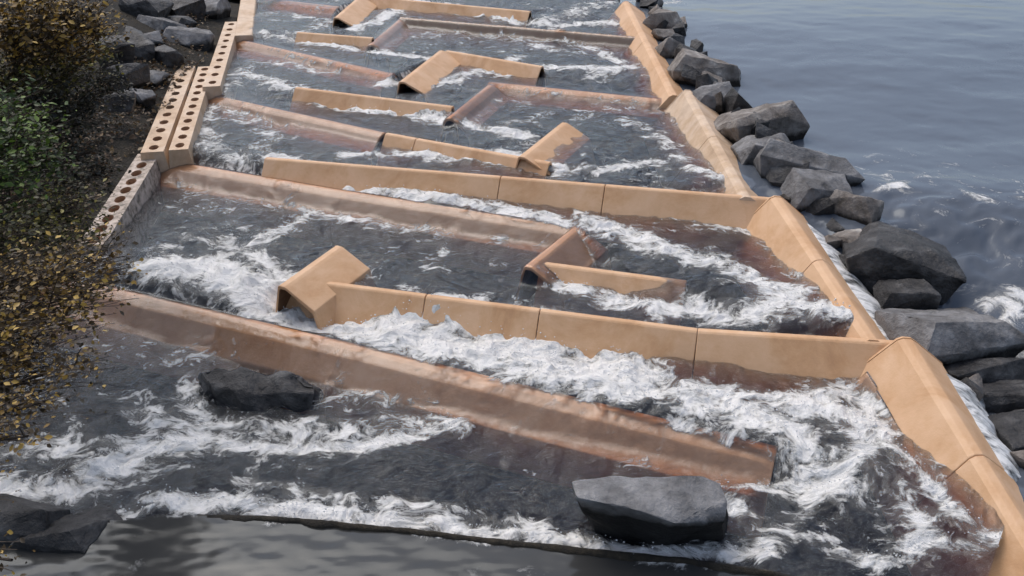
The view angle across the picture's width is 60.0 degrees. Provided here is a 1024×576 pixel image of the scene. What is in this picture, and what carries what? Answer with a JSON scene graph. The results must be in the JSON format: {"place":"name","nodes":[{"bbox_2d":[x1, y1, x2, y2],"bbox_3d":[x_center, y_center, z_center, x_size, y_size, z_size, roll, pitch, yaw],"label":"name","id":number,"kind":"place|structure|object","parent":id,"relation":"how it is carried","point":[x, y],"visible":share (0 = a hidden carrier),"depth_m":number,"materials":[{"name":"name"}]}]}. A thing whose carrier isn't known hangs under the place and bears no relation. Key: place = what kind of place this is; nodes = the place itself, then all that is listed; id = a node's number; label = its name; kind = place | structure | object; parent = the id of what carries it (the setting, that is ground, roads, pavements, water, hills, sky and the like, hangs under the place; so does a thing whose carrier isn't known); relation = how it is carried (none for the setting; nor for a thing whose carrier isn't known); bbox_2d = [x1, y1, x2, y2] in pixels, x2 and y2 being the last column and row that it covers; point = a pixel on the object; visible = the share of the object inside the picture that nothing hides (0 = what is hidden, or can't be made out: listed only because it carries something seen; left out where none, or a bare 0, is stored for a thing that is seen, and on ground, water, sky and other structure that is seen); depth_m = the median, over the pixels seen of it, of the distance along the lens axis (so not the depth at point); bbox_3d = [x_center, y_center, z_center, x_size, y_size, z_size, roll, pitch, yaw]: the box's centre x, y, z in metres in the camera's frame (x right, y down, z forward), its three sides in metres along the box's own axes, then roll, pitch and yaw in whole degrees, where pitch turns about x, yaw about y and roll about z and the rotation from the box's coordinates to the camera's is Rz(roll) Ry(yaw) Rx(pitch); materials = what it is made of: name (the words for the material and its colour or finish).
{"place":"outdoors","nodes":[
{"label":"outdoors","id":0,"kind":"place"},
{"bbox_2d":[0,0,240,279],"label":"ground","id":1,"kind":"structure","parent":0,"point":[215,27],"depth_m":12.32,"materials":[{"name":"soil"}]},
{"bbox_2d":[0,72,81,221],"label":"bush","id":2,"kind":"object","parent":1,"relation":"on","point":[13,153],"visible":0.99,"depth_m":5.74,"materials":[{"name":"green plant"}]},
{"bbox_2d":[0,306,117,575],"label":"bush","id":3,"kind":"object","parent":1,"relation":"on","point":[3,417],"visible":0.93,"depth_m":3.71,"materials":[{"name":"brown plant"}]},
{"bbox_2d":[0,174,122,273],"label":"bush","id":4,"kind":"object","parent":1,"relation":"on","point":[24,224],"visible":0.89,"depth_m":5.70,"materials":[{"name":"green plant"}]},
{"bbox_2d":[0,121,131,207],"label":"bush","id":5,"kind":"object","parent":1,"relation":"on","point":[98,174],"visible":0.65,"depth_m":7.08,"materials":[{"name":"green plant"}]},
{"bbox_2d":[0,0,132,214],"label":"bush","id":6,"kind":"object","parent":1,"relation":"on","point":[62,29],"visible":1,"depth_m":7.13,"materials":[{"name":"brown plant"}]},
{"bbox_2d":[0,29,133,131],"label":"bush","id":7,"kind":"object","parent":1,"relation":"on","point":[42,72],"visible":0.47,"depth_m":7.67,"materials":[{"name":"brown plant"}]},
{"bbox_2d":[10,59,137,155],"bbox_3d":[-4.405,-1.061,8.146,2.219,2.145,1.890,0,27,0],"label":"bush","id":8,"kind":"object","parent":1,"relation":"on","point":[81,107],"visible":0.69,"depth_m":7.49,"materials":[{"name":"green plant"}]},
{"bbox_2d":[0,216,150,424],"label":"bush","id":9,"kind":"object","parent":1,"relation":"on","point":[14,285],"visible":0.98,"depth_m":4.30,"materials":[{"name":"brown plant"}]},
{"bbox_2d":[0,13,209,271],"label":"fallen leaves","id":10,"kind":"object","parent":1,"relation":"on","point":[151,118],"visible":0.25,"depth_m":11.57,"materials":[{"name":"brown plant"}]},
{"bbox_2d":[90,35,134,68],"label":"rock","id":11,"kind":"object","parent":1,"relation":"on","point":[127,49],"visible":0.48,"depth_m":13.01,"materials":[{"name":"grey stone"}]},
{"bbox_2d":[103,89,135,112],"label":"rock","id":12,"kind":"object","parent":1,"relation":"on","point":[128,104],"visible":0.59,"depth_m":11.43,"materials":[{"name":"grey stone"}]},
{"bbox_2d":[78,154,163,285],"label":"side wall","id":13,"kind":"structure","parent":1,"relation":"on","point":[139,191],"depth_m":10.11,"materials":[{"name":"beige concrete"}]},
{"bbox_2d":[105,63,149,90],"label":"rock","id":14,"kind":"object","parent":1,"relation":"on","point":[140,72],"visible":0.69,"depth_m":12.45,"materials":[{"name":"grey stone"}]},
{"bbox_2d":[122,25,154,59],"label":"rock","id":15,"kind":"object","parent":1,"relation":"on","point":[144,49],"visible":0.48,"depth_m":13.91,"materials":[{"name":"grey stone"}]},
{"bbox_2d":[129,88,155,106],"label":"rock","id":16,"kind":"object","parent":1,"relation":"on","point":[145,98],"visible":0.85,"depth_m":12.23,"materials":[{"name":"grey stone"}]},
{"bbox_2d":[118,0,173,17],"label":"rock","id":17,"kind":"object","parent":1,"relation":"on","point":[158,8],"visible":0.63,"depth_m":15.59,"materials":[{"name":"grey stone"}]},
{"bbox_2d":[144,30,163,45],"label":"rock","id":18,"kind":"object","parent":1,"relation":"on","point":[155,38],"visible":0.4,"depth_m":14.49,"materials":[{"name":"grey stone"}]},
{"bbox_2d":[145,70,169,87],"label":"rock","id":19,"kind":"object","parent":1,"relation":"on","point":[156,76],"visible":0.56,"depth_m":13.17,"materials":[{"name":"grey stone"}]},
{"bbox_2d":[136,15,185,32],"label":"rock","id":20,"kind":"object","parent":1,"relation":"on","point":[158,23],"visible":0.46,"depth_m":15.31,"materials":[{"name":"grey stone"}]},
{"bbox_2d":[155,45,183,67],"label":"rock","id":21,"kind":"object","parent":1,"relation":"on","point":[168,57],"visible":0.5,"depth_m":13.98,"materials":[{"name":"grey stone"}]},
{"bbox_2d":[141,66,212,172],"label":"side wall","id":22,"kind":"structure","parent":1,"relation":"on","point":[170,141],"depth_m":11.87,"materials":[{"name":"beige concrete"}]},
{"bbox_2d":[165,15,197,27],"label":"rock","id":23,"kind":"object","parent":1,"relation":"on","point":[188,22],"visible":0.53,"depth_m":15.86,"materials":[{"name":"grey stone"}]},
{"bbox_2d":[169,0,205,18],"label":"rock","id":24,"kind":"object","parent":1,"relation":"on","point":[186,7],"visible":0.52,"depth_m":16.46,"materials":[{"name":"grey stone"}]},
{"bbox_2d":[162,26,214,51],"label":"rock","id":25,"kind":"object","parent":1,"relation":"on","point":[196,38],"visible":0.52,"depth_m":14.97,"materials":[{"name":"grey stone"}]},
{"bbox_2d":[204,0,231,19],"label":"rock","id":26,"kind":"object","parent":1,"relation":"on","point":[217,9],"visible":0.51,"depth_m":17.00,"materials":[{"name":"grey stone"}]},
{"bbox_2d":[0,515,756,575],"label":"tail water","id":27,"kind":"structure","parent":0,"point":[196,545],"depth_m":5.71,"materials":[{"name":"grey liquid"}]},
{"bbox_2d":[0,0,911,575],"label":"riverbed","id":28,"kind":"structure","parent":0,"point":[854,524],"depth_m":7.77,"materials":[{"name":"grey stone"}]},
{"bbox_2d":[0,493,70,543],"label":"boulder","id":29,"kind":"object","parent":28,"relation":"on","point":[21,517],"visible":0.38,"depth_m":5.80,"materials":[{"name":"grey stone"}]},
{"bbox_2d":[9,514,110,553],"bbox_3d":[-3.014,1.708,5.945,0.555,0.412,0.373,4,27,7],"label":"boulder","id":30,"kind":"object","parent":28,"relation":"on","point":[71,533],"visible":0.58,"depth_m":5.77,"materials":[{"name":"grey stone"}]},
{"bbox_2d":[202,21,240,100],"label":"side wall","id":31,"kind":"structure","parent":28,"relation":"on","point":[224,55],"depth_m":14.28,"materials":[{"name":"beige concrete"}]},
{"bbox_2d":[235,0,263,44],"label":"side wall","id":32,"kind":"structure","parent":28,"relation":"on","point":[247,23],"depth_m":16.87,"materials":[{"name":"beige concrete"}]},
{"bbox_2d":[198,366,323,413],"bbox_3d":[-2.170,0.871,7.472,1.135,0.452,0.566,0,27,0],"label":"boulder","id":33,"kind":"object","parent":28,"relation":"on","point":[244,389],"visible":0.96,"depth_m":7.28,"materials":[{"name":"grey stone"}]},
{"bbox_2d":[236,41,545,104],"bbox_3d":[-2.438,-3.593,14.660,5.806,0.625,2.234,18,32,32],"label":"weir","id":34,"kind":"object","parent":28,"relation":"on","point":[429,72],"visible":0.75,"depth_m":14.10,"materials":[{"name":"beige concrete"}]},
{"bbox_2d":[258,0,532,36],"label":"weir","id":35,"kind":"object","parent":28,"relation":"on","point":[356,12],"visible":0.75,"depth_m":17.78,"materials":[{"name":"beige concrete"}]},
{"bbox_2d":[22,273,777,538],"bbox_3d":[-1.438,0.798,7.841,7.303,0.605,0.718,11,29,20],"label":"weir","id":36,"kind":"object","parent":28,"relation":"on","point":[510,411],"visible":0.73,"depth_m":7.30,"materials":[{"name":"brown concrete"}]},
{"bbox_2d":[208,97,595,181],"bbox_3d":[-2.092,-2.019,11.970,6.265,0.650,1.672,12,29,22],"label":"weir","id":37,"kind":"object","parent":28,"relation":"on","point":[531,161],"visible":0.69,"depth_m":11.44,"materials":[{"name":"beige concrete"}]},
{"bbox_2d":[160,165,686,325],"bbox_3d":[-1.578,-0.563,9.798,7.220,0.589,1.509,11,29,20],"label":"weir","id":38,"kind":"object","parent":28,"relation":"on","point":[566,258],"visible":0.84,"depth_m":9.74,"materials":[{"name":"beige concrete"}]},
{"bbox_2d":[293,17,634,73],"bbox_3d":[-0.767,-4.431,16.123,6.268,0.590,2.538,0,27,0],"label":"weir","id":39,"kind":"object","parent":28,"relation":"on","point":[401,26],"visible":0.76,"depth_m":15.78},
{"bbox_2d":[289,82,664,148],"bbox_3d":[-0.475,-2.520,12.790,5.206,0.595,2.272,11,29,20],"label":"weir","id":40,"kind":"object","parent":28,"relation":"on","point":[475,106],"visible":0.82,"depth_m":12.69,"materials":[{"name":"beige concrete"}]},
{"bbox_2d":[197,514,791,575],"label":"sill","id":41,"kind":"structure","parent":28,"relation":"on","point":[566,549],"depth_m":5.79,"materials":[{"name":"grey concrete"}]},
{"bbox_2d":[261,157,768,253],"bbox_3d":[-0.151,-0.986,10.064,5.971,0.615,0.544,7,28,14],"label":"weir","id":42,"kind":"object","parent":28,"relation":"on","point":[643,204],"visible":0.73,"depth_m":9.78,"materials":[{"name":"beige concrete"}]},
{"bbox_2d":[274,245,892,417],"bbox_3d":[0.480,0.425,7.886,5.574,0.669,0.954,9,28,17],"label":"weir","id":43,"kind":"object","parent":28,"relation":"on","point":[323,290],"visible":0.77,"depth_m":7.75,"materials":[{"name":"beige concrete"}]},
{"bbox_2d":[598,1,682,141],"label":"side wall","id":44,"kind":"structure","parent":28,"relation":"on","point":[665,88],"depth_m":14.35,"materials":[{"name":"beige concrete"}]},
{"bbox_2d":[572,476,728,547],"bbox_3d":[0.926,1.512,5.839,1.077,0.711,0.657,3,27,5],"label":"boulder","id":45,"kind":"object","parent":28,"relation":"on","point":[666,511],"visible":0.94,"depth_m":5.59,"materials":[{"name":"grey stone"}]},
{"bbox_2d":[644,90,757,254],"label":"side wall","id":46,"kind":"structure","parent":28,"relation":"on","point":[694,117],"depth_m":11.00,"materials":[{"name":"beige concrete"}]},
{"bbox_2d":[724,196,886,341],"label":"side wall","id":47,"kind":"structure","parent":28,"relation":"on","point":[779,226],"depth_m":8.41,"materials":[{"name":"beige concrete"}]},
{"bbox_2d":[806,222,888,339],"bbox_3d":[3.265,-0.025,8.305,0.369,0.527,2.217,-2,27,-5],"label":"water spill","id":48,"kind":"object","parent":47,"relation":"on","point":[868,301],"visible":0.66,"depth_m":8.25,"materials":[{"name":"white liquid"}]},
{"bbox_2d":[838,336,1023,575],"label":"side wall","id":49,"kind":"structure","parent":28,"relation":"on","point":[925,403],"depth_m":6.38,"materials":[{"name":"beige concrete"}]},
{"bbox_2d":[946,373,1020,481],"bbox_3d":[3.587,1.064,6.656,0.308,0.440,1.185,-2,27,-4],"label":"water spill","id":50,"kind":"object","parent":49,"relation":"on","point":[979,413],"visible":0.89,"depth_m":6.64,"materials":[{"name":"white liquid"}]},
{"bbox_2d":[0,0,1002,575],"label":"water","id":51,"kind":"structure","parent":0,"point":[378,332],"depth_m":7.46,"materials":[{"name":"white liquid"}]},
{"bbox_2d":[75,504,122,519],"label":"boulder","id":52,"kind":"object","parent":51,"relation":"in","point":[100,510],"visible":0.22,"depth_m":6.12,"materials":[{"name":"grey stone"}]},
{"bbox_2d":[2,1,1000,563],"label":"spray","id":53,"kind":"object","parent":51,"relation":"on","point":[556,383],"visible":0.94,"depth_m":6.93,"materials":[{"name":"white liquid"}]},
{"bbox_2d":[620,0,1023,501],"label":"river","id":54,"kind":"structure","parent":0,"point":[912,111],"depth_m":12.47,"materials":[{"name":"liquid"}]},
{"bbox_2d":[696,73,717,88],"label":"stone","id":55,"kind":"object","parent":54,"relation":"in","point":[705,79],"visible":0.46,"depth_m":12.44,"materials":[{"name":"grey stone"}]},
{"bbox_2d":[714,91,724,112],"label":"stone","id":56,"kind":"object","parent":54,"relation":"on","point":[720,102],"visible":0.52,"depth_m":11.86,"materials":[{"name":"grey stone"}]},
{"bbox_2d":[751,112,769,134],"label":"stone","id":57,"kind":"object","parent":54,"relation":"on","point":[763,122],"visible":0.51,"depth_m":10.74,"materials":[{"name":"grey stone"}]},
{"bbox_2d":[824,235,841,248],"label":"stone","id":58,"kind":"object","parent":54,"relation":"in","point":[834,241],"visible":0.57,"depth_m":8.79,"materials":[{"name":"grey stone"}]},
{"bbox_2d":[838,254,845,266],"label":"stone","id":59,"kind":"object","parent":54,"relation":"on","point":[842,257],"visible":0.3,"depth_m":8.61,"materials":[{"name":"grey stone"}]},
{"bbox_2d":[865,280,876,296],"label":"stone","id":60,"kind":"object","parent":54,"relation":"in","point":[869,284],"visible":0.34,"depth_m":8.39,"materials":[{"name":"black stone"}]},
{"bbox_2d":[969,373,982,388],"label":"stone","id":61,"kind":"object","parent":54,"relation":"on","point":[976,379],"visible":0.3,"depth_m":7.08,"materials":[{"name":"grey stone"}]},
{"bbox_2d":[960,377,983,401],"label":"stone","id":62,"kind":"object","parent":61,"relation":"on","point":[975,388],"visible":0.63,"depth_m":6.96,"materials":[{"name":"grey stone"}]},
{"bbox_2d":[1010,450,1023,468],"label":"stone","id":63,"kind":"object","parent":54,"relation":"in","point":[1018,456],"visible":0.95,"depth_m":6.39,"materials":[{"name":"grey stone"}]},
{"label":"embankment","id":64,"kind":"structure","parent":0,"visible":0},
{"bbox_2d":[639,0,657,7],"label":"stone","id":65,"kind":"object","parent":64,"relation":"on","point":[646,3],"visible":0.74,"depth_m":17.43,"materials":[{"name":"grey stone"}]},
{"bbox_2d":[647,4,659,14],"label":"stone","id":66,"kind":"object","parent":64,"relation":"on","point":[651,11],"visible":0.26,"depth_m":16.87,"materials":[{"name":"grey stone"}]},
{"bbox_2d":[656,0,663,6],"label":"stone","id":67,"kind":"object","parent":64,"relation":"on","point":[660,3],"visible":0.24,"depth_m":17.69,"materials":[{"name":"grey stone"}]},
{"bbox_2d":[643,8,681,29],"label":"boulder","id":68,"kind":"object","parent":64,"relation":"on","point":[655,18],"visible":0.37,"depth_m":15.80,"materials":[{"name":"grey stone"}]},
{"bbox_2d":[651,29,674,40],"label":"stone","id":69,"kind":"object","parent":64,"relation":"on","point":[661,34],"visible":0.73,"depth_m":15.24,"materials":[{"name":"grey stone"}]},
{"bbox_2d":[657,20,668,28],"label":"stone","id":70,"kind":"object","parent":64,"relation":"on","point":[663,24],"visible":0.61,"depth_m":15.79,"materials":[{"name":"grey stone"}]},
{"bbox_2d":[655,37,684,58],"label":"boulder","id":71,"kind":"object","parent":64,"relation":"on","point":[666,47],"visible":0.44,"depth_m":14.28,"materials":[{"name":"grey stone"}]},
{"bbox_2d":[669,48,675,58],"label":"stone","id":72,"kind":"object","parent":71,"relation":"on","point":[672,56],"visible":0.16,"depth_m":14.29,"materials":[{"name":"grey stone"}]},
{"bbox_2d":[670,33,684,43],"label":"stone","id":73,"kind":"object","parent":64,"relation":"on","point":[678,37],"visible":0.27,"depth_m":14.88,"materials":[{"name":"grey stone"}]},
{"bbox_2d":[671,22,685,35],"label":"stone","id":74,"kind":"object","parent":64,"relation":"on","point":[678,28],"visible":0.42,"depth_m":15.47,"materials":[{"name":"grey stone"}]},
{"bbox_2d":[680,16,687,26],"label":"stone","id":75,"kind":"object","parent":64,"relation":"on","point":[683,19],"visible":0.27,"depth_m":16.01,"materials":[{"name":"grey stone"}]},
{"bbox_2d":[674,43,696,58],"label":"stone","id":76,"kind":"object","parent":64,"relation":"on","point":[680,46],"visible":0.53,"depth_m":14.01,"materials":[{"name":"grey stone"}]},
{"bbox_2d":[681,64,701,85],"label":"stone","id":77,"kind":"object","parent":64,"relation":"on","point":[689,74],"visible":0.58,"depth_m":12.98,"materials":[{"name":"grey stone"}]},
{"bbox_2d":[690,39,703,51],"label":"stone","id":78,"kind":"object","parent":64,"relation":"on","point":[697,45],"visible":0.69,"depth_m":14.60,"materials":[{"name":"grey stone"}]},
{"bbox_2d":[667,48,740,86],"bbox_3d":[2.917,-3.126,13.359,1.141,0.874,0.659,0,27,0],"label":"boulder","id":79,"kind":"object","parent":64,"relation":"on","point":[701,62],"visible":0.53,"depth_m":13.04,"materials":[{"name":"grey stone"}]},
{"bbox_2d":[692,81,731,114],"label":"boulder","id":80,"kind":"object","parent":64,"relation":"on","point":[705,94],"visible":0.29,"depth_m":11.97,"materials":[{"name":"grey stone"}]},
{"bbox_2d":[702,70,722,82],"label":"stone","id":81,"kind":"object","parent":64,"relation":"on","point":[719,79],"visible":0.19,"depth_m":12.76,"materials":[{"name":"grey stone"}]},
{"bbox_2d":[724,87,752,112],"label":"stone","id":82,"kind":"object","parent":64,"relation":"on","point":[734,99],"visible":0.61,"depth_m":11.69,"materials":[{"name":"grey stone"}]},
{"bbox_2d":[731,133,789,164],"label":"boulder","id":83,"kind":"object","parent":64,"relation":"on","point":[746,149],"visible":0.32,"depth_m":10.29,"materials":[{"name":"grey stone"}]},
{"bbox_2d":[714,100,809,143],"bbox_3d":[3.074,-1.945,11.294,1.096,0.961,0.875,-9,28,-17],"label":"boulder","id":84,"kind":"object","parent":64,"relation":"on","point":[788,120],"visible":0.58,"depth_m":10.90,"materials":[{"name":"grey stone"}]},
{"bbox_2d":[755,122,777,137],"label":"stone","id":85,"kind":"object","parent":64,"relation":"on","point":[761,131],"visible":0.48,"depth_m":10.42,"materials":[{"name":"grey stone"}]},
{"bbox_2d":[766,160,809,186],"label":"stone","id":86,"kind":"object","parent":64,"relation":"on","point":[776,176],"visible":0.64,"depth_m":9.65,"materials":[{"name":"grey stone"}]},
{"bbox_2d":[753,138,864,186],"bbox_3d":[3.315,-1.332,10.005,1.153,0.770,0.717,4,27,9],"label":"boulder","id":87,"kind":"object","parent":64,"relation":"on","point":[773,153],"visible":0.55,"depth_m":9.70,"materials":[{"name":"grey stone"}]},
{"bbox_2d":[780,168,852,211],"bbox_3d":[3.278,-0.945,9.568,0.769,0.678,0.528,-6,27,-11],"label":"boulder","id":88,"kind":"object","parent":64,"relation":"on","point":[802,189],"visible":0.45,"depth_m":9.35,"materials":[{"name":"grey stone"}]},
{"bbox_2d":[780,193,790,202],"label":"stone","id":89,"kind":"object","parent":88,"relation":"on","point":[786,198],"visible":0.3,"depth_m":9.43,"materials":[{"name":"grey stone"}]},
{"bbox_2d":[805,197,834,214],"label":"stone","id":90,"kind":"object","parent":88,"relation":"on","point":[823,206],"visible":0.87,"depth_m":9.21,"materials":[{"name":"grey stone"}]},
{"bbox_2d":[826,218,844,232],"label":"stone","id":91,"kind":"object","parent":64,"relation":"on","point":[833,224],"visible":0.91,"depth_m":9.01,"materials":[{"name":"grey stone"}]},
{"bbox_2d":[832,228,861,247],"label":"boulder","id":92,"kind":"object","parent":64,"relation":"on","point":[850,236],"visible":0.27,"depth_m":8.80,"materials":[{"name":"grey stone"}]},
{"bbox_2d":[829,189,883,224],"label":"boulder","id":93,"kind":"object","parent":64,"relation":"on","point":[864,210],"visible":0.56,"depth_m":9.04,"materials":[{"name":"grey stone"}]},
{"bbox_2d":[842,221,966,304],"bbox_3d":[3.725,-0.146,8.566,1.051,0.760,0.806,7,28,14],"label":"boulder","id":94,"kind":"object","parent":64,"relation":"on","point":[876,251],"visible":0.69,"depth_m":8.22,"materials":[{"name":"grey stone"}]},
{"bbox_2d":[872,278,940,309],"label":"boulder","id":95,"kind":"object","parent":64,"relation":"on","point":[915,294],"visible":0.57,"depth_m":7.94,"materials":[{"name":"grey stone"}]},
{"bbox_2d":[874,307,1023,365],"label":"boulder","id":96,"kind":"object","parent":64,"relation":"on","point":[947,336],"visible":0.66,"depth_m":7.36,"materials":[{"name":"grey stone"}]},
{"bbox_2d":[944,357,1023,383],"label":"boulder","id":97,"kind":"object","parent":64,"relation":"on","point":[991,369],"visible":0.45,"depth_m":7.20,"materials":[{"name":"grey stone"}]},
{"bbox_2d":[982,380,1023,413],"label":"boulder","id":98,"kind":"object","parent":64,"relation":"on","point":[1000,396],"visible":0.29,"depth_m":6.94,"materials":[{"name":"grey stone"}]},
{"bbox_2d":[988,409,1023,450],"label":"boulder","id":99,"kind":"object","parent":64,"relation":"on","point":[1009,427],"visible":0.41,"depth_m":6.67,"materials":[{"name":"grey stone"}]}
]}

